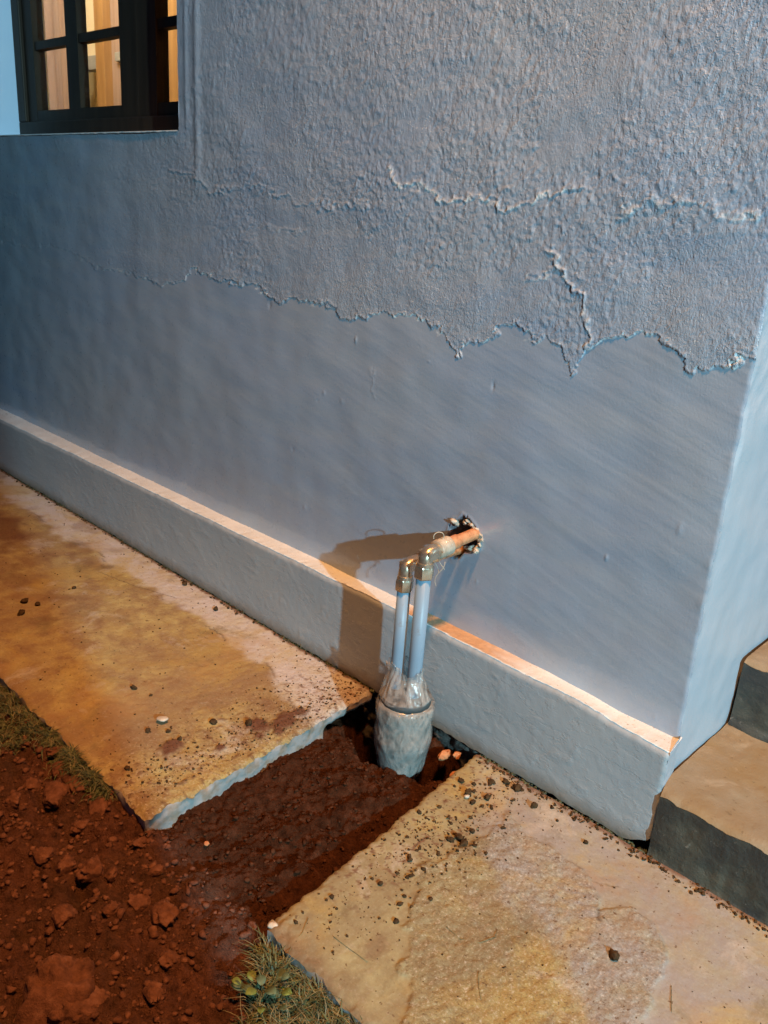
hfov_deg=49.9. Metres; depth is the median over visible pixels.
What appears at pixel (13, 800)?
earth clod
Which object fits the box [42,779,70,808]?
earth clod
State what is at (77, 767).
grass
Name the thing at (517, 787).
soil clod
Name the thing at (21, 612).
soil clod
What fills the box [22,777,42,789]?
earth clod
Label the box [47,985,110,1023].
earth clod
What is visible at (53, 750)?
earth clod
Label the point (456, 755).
brick bit
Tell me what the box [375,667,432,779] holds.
pipe insulation
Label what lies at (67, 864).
earth clod
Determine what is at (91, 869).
earth clod
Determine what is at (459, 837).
soil clod
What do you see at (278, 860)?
loose earth
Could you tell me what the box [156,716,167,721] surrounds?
pebble
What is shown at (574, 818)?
soil crumbs
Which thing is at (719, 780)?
front steps
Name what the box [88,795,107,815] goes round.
earth clod
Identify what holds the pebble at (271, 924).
on the pavement at (682, 944)
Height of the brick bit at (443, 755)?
0.026 m
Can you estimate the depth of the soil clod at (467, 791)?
1.53 m
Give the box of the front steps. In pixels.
[647,641,767,925]
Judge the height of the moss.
0.012 m
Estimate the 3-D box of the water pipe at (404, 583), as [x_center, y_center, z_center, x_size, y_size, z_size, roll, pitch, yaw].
[0.098,0.299,1.724,0.036,0.495,0.238,21,26,40]
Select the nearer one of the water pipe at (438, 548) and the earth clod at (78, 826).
the earth clod at (78, 826)
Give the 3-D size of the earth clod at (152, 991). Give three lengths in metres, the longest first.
0.035 x 0.030 x 0.018 m
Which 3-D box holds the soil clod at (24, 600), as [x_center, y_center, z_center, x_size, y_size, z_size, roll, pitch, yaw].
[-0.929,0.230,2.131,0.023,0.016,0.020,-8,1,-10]
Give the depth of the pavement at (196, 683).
1.88 m
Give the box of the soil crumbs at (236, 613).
[0,470,363,797]
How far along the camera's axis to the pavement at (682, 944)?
1.25 m
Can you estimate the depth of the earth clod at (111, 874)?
1.32 m
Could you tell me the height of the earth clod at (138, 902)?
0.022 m
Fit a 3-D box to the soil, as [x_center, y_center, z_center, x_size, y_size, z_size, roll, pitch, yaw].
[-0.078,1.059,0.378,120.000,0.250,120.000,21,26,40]
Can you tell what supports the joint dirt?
on the soil
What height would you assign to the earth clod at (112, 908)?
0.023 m
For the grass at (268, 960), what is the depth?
1.13 m
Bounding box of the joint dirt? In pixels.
[3,470,745,914]
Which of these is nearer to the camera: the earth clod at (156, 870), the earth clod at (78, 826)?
the earth clod at (156, 870)
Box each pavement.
[0,469,371,833]
[267,755,767,1023]
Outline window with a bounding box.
[10,0,178,133]
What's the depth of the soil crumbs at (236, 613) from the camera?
1.75 m
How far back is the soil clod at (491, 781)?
1.57 m
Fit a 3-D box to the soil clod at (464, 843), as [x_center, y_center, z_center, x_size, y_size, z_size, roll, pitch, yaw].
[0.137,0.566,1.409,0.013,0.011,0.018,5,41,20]
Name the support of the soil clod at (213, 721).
on the pavement at (196, 683)
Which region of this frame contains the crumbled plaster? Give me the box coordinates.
[450,518,483,553]
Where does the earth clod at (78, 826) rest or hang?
on the soil
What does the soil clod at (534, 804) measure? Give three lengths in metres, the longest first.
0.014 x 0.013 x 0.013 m
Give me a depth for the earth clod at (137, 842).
1.40 m
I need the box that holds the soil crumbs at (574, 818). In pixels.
[289,757,767,1023]
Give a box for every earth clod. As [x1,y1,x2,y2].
[2,792,20,808]
[14,953,95,1023]
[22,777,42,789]
[32,846,52,864]
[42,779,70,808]
[45,745,62,757]
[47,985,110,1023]
[51,903,77,927]
[52,760,64,779]
[55,854,76,876]
[61,774,84,793]
[70,819,90,835]
[75,855,103,882]
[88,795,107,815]
[101,901,120,915]
[104,866,118,882]
[127,893,150,911]
[131,836,154,846]
[142,981,165,1004]
[147,863,164,877]
[151,899,179,926]
[157,949,181,969]
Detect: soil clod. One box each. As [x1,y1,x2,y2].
[17,609,24,615]
[20,598,27,602]
[209,719,216,724]
[245,719,251,725]
[454,833,463,841]
[460,838,467,846]
[464,788,470,796]
[483,793,490,800]
[488,779,495,783]
[502,778,509,784]
[512,783,521,791]
[531,802,537,808]
[608,948,619,960]
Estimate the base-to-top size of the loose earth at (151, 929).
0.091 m
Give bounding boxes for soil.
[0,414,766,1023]
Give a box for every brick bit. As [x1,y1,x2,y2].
[437,749,449,760]
[452,751,460,759]
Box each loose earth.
[0,708,317,1023]
[162,738,442,926]
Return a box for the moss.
[6,473,365,685]
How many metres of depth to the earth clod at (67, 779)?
1.52 m
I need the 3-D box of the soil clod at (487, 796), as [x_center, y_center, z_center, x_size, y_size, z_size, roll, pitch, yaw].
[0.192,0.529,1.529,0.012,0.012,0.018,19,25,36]
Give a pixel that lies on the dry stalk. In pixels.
(470, 940)
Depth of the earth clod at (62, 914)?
1.23 m
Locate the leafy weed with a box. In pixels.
[231,968,291,1014]
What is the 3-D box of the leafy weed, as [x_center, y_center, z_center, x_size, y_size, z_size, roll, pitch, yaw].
[-0.169,0.660,1.133,0.084,0.047,0.072,2,20,-6]
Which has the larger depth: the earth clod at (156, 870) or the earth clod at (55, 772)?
the earth clod at (55, 772)
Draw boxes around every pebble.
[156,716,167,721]
[267,920,277,928]
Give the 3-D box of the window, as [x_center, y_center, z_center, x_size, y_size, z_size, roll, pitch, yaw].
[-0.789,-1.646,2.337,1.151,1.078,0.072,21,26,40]
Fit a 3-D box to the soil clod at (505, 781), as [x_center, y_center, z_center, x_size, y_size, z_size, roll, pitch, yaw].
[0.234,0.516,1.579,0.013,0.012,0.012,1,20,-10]
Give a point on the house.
(320, 320)
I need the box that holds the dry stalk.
[446,926,496,942]
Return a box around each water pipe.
[389,543,469,689]
[406,528,479,698]
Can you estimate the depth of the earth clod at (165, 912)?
1.25 m
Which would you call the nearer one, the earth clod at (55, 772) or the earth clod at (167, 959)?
the earth clod at (167, 959)
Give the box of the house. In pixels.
[0,0,767,839]
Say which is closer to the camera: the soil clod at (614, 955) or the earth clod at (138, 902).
the soil clod at (614, 955)
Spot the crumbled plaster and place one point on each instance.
(474, 549)
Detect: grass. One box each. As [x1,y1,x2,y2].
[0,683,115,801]
[0,685,119,801]
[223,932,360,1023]
[230,926,361,1023]
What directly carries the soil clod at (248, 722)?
on the pavement at (196, 683)
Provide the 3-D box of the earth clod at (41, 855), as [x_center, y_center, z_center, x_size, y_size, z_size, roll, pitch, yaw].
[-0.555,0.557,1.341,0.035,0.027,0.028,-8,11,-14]
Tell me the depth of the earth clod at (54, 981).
1.11 m

